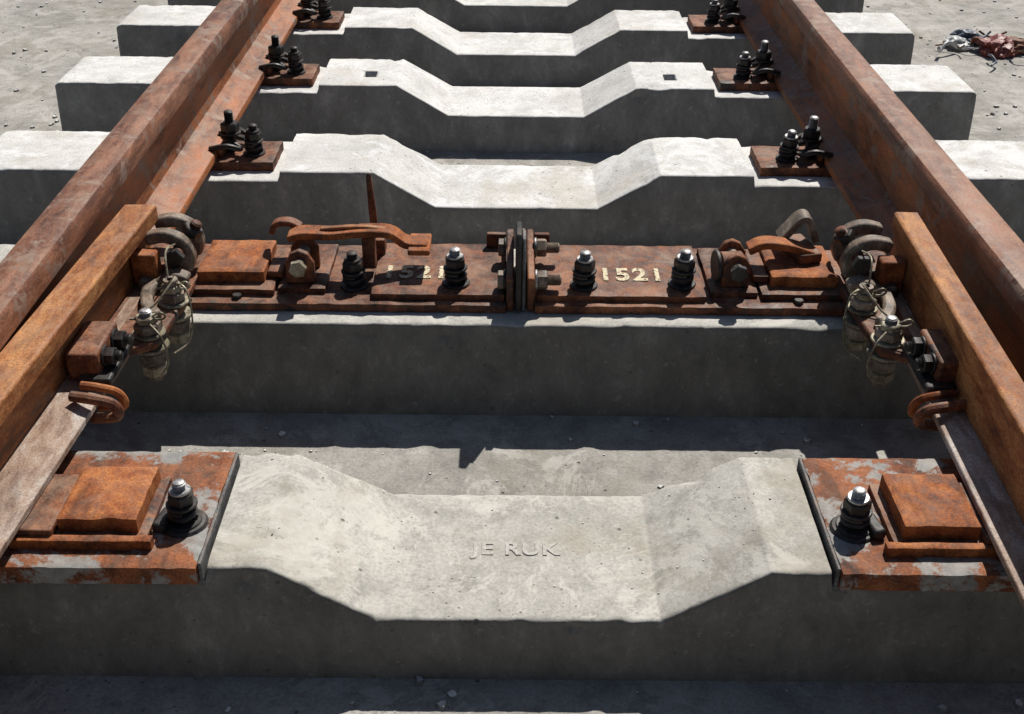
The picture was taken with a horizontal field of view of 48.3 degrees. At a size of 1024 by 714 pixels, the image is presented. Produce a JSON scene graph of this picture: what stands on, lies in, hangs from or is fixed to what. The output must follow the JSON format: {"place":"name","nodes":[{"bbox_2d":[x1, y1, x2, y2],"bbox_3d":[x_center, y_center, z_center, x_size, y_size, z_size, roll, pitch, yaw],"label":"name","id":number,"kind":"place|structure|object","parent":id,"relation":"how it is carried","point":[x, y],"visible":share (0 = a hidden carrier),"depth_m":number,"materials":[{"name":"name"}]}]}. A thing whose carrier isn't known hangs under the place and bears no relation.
{"place":"outdoors","nodes":[
{"label":"outdoors","id":0,"kind":"place"},
{"bbox_2d":[0,0,1023,713],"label":"ground","id":1,"kind":"structure","parent":0,"point":[470,454],"depth_m":1.98,"materials":[{"name":"concrete"}]},
{"bbox_2d":[0,244,926,418],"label":"concrete sleeper","id":2,"kind":"object","parent":1,"relation":"on","point":[524,362],"visible":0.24,"depth_m":2.03,"materials":[{"name":"grey concrete"}]},
{"bbox_2d":[0,204,157,557],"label":"switch blade","id":3,"kind":"object","parent":2,"relation":"on","point":[44,420],"visible":0.66,"depth_m":1.66,"materials":[{"name":"brown metal"}]},
{"bbox_2d":[65,212,204,423],"bbox_3d":[-0.605,-0.063,1.893,0.136,0.174,0.524,1,32,0],"label":"switch clamp lock","id":4,"kind":"object","parent":3,"relation":"attached to","point":[98,352],"visible":0.99,"depth_m":1.88,"materials":[{"name":"metal"}]},
{"bbox_2d":[186,172,848,315],"bbox_3d":[0.012,-0.219,2.077,1.320,0.188,0.235,1,32,0],"label":"insulated stretcher bar","id":5,"kind":"object","parent":2,"relation":"on","point":[786,271],"visible":0.95,"depth_m":2.05,"materials":[{"name":"metal"}]},
{"bbox_2d":[890,212,1023,608],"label":"switch blade","id":6,"kind":"object","parent":2,"relation":"on","point":[982,434],"visible":0.81,"depth_m":1.63,"materials":[{"name":"brown metal"}]},
{"bbox_2d":[831,219,966,430],"bbox_3d":[0.627,-0.051,1.899,0.136,0.174,0.524,1,32,0],"label":"switch clamp lock","id":7,"kind":"object","parent":6,"relation":"attached to","point":[872,270],"visible":0.99,"depth_m":1.90,"materials":[{"name":"metal"}]},
{"bbox_2d":[0,453,1023,683],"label":"concrete sleeper","id":8,"kind":"object","parent":1,"relation":"on","point":[323,588],"visible":0.76,"depth_m":1.52,"materials":[{"name":"grey concrete"}]},
{"bbox_2d":[0,451,239,584],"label":"slide baseplate","id":9,"kind":"object","parent":8,"relation":"on","point":[117,517],"visible":0.88,"depth_m":1.49,"materials":[{"name":"metal"}]},
{"bbox_2d":[797,458,1014,591],"bbox_3d":[0.703,0.196,1.546,0.574,0.098,0.248,1,32,0],"label":"slide baseplate","id":10,"kind":"object","parent":8,"relation":"on","point":[899,524],"visible":0.84,"depth_m":1.50,"materials":[{"name":"metal"}]},
{"bbox_2d":[0,130,1023,249],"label":"concrete sleeper","id":11,"kind":"object","parent":1,"relation":"on","point":[711,193],"visible":0.66,"depth_m":2.62,"materials":[{"name":"grey concrete"}]},
{"bbox_2d":[208,109,283,170],"bbox_3d":[-0.746,-0.516,2.651,0.397,0.120,0.136,1,32,0],"label":"rail fastening","id":12,"kind":"object","parent":11,"relation":"on","point":[251,150],"visible":0.48,"depth_m":2.63,"materials":[{"name":"metal"}]},
{"bbox_2d":[750,115,832,176],"bbox_3d":[0.771,-0.501,2.657,0.397,0.120,0.136,1,32,0],"label":"rail fastening","id":13,"kind":"object","parent":11,"relation":"on","point":[791,155],"visible":0.52,"depth_m":2.63,"materials":[{"name":"metal"}]},
{"bbox_2d":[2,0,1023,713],"bbox_3d":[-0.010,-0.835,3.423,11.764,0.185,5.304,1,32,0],"label":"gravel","id":14,"kind":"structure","parent":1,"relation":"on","point":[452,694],"depth_m":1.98,"materials":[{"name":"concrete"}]},
{"bbox_2d":[55,56,975,152],"bbox_3d":[0.012,-0.718,3.236,2.500,0.181,0.272,1,32,0],"label":"concrete sleeper","id":15,"kind":"object","parent":1,"relation":"on","point":[639,102],"visible":0.74,"depth_m":3.13,"materials":[{"name":"grey concrete"}]},
{"bbox_2d":[258,35,319,86],"bbox_3d":[-0.745,-0.833,3.164,0.397,0.120,0.136,1,32,0],"label":"rail fastening","id":16,"kind":"object","parent":15,"relation":"on","point":[293,70],"visible":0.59,"depth_m":3.14,"materials":[{"name":"metal"}]},
{"bbox_2d":[713,40,780,90],"bbox_3d":[0.772,-0.818,3.170,0.397,0.120,0.136,1,32,0],"label":"rail fastening","id":17,"kind":"object","parent":15,"relation":"on","point":[744,75],"visible":0.55,"depth_m":3.14,"materials":[{"name":"metal"}]},
{"bbox_2d":[116,5,914,86],"bbox_3d":[0.013,-1.012,3.712,2.500,0.181,0.272,1,32,0],"label":"concrete sleeper","id":18,"kind":"object","parent":1,"relation":"on","point":[444,52],"visible":0.66,"depth_m":3.60,"materials":[{"name":"grey concrete"}]},
{"bbox_2d":[292,0,344,28],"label":"rail fastening","id":19,"kind":"object","parent":18,"relation":"on","point":[324,16],"visible":0.53,"depth_m":3.62,"materials":[{"name":"metal"}]},
{"bbox_2d":[687,0,745,33],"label":"rail fastening","id":20,"kind":"object","parent":18,"relation":"on","point":[712,21],"visible":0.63,"depth_m":3.62,"materials":[{"name":"metal"}]},
{"bbox_2d":[168,0,863,33],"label":"concrete sleeper","id":21,"kind":"object","parent":1,"relation":"on","point":[535,16],"visible":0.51,"depth_m":4.11,"materials":[{"name":"grey concrete"}]},
{"bbox_2d":[935,29,1023,66],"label":"discarded packaging","id":22,"kind":"object","parent":1,"relation":"on","point":[997,46],"visible":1,"depth_m":3.98,"materials":[{"name":"multicoloured plastic"}]},
{"bbox_3d":[0.016,-1.953,5.235,2.500,0.181,0.272,1,32,0],"label":"concrete sleeper","id":23,"kind":"object","parent":1,"relation":"on","visible":0},
{"bbox_2d":[0,0,301,351],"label":"stock rail","id":24,"kind":"object","parent":23,"relation":"on","point":[158,140],"visible":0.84,"depth_m":2.38,"materials":[{"name":"brown metal"}]},
{"bbox_2d":[736,0,1023,381],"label":"stock rail","id":25,"kind":"object","parent":23,"relation":"on","point":[887,161],"visible":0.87,"depth_m":2.38,"materials":[{"name":"brown metal"}]}
]}

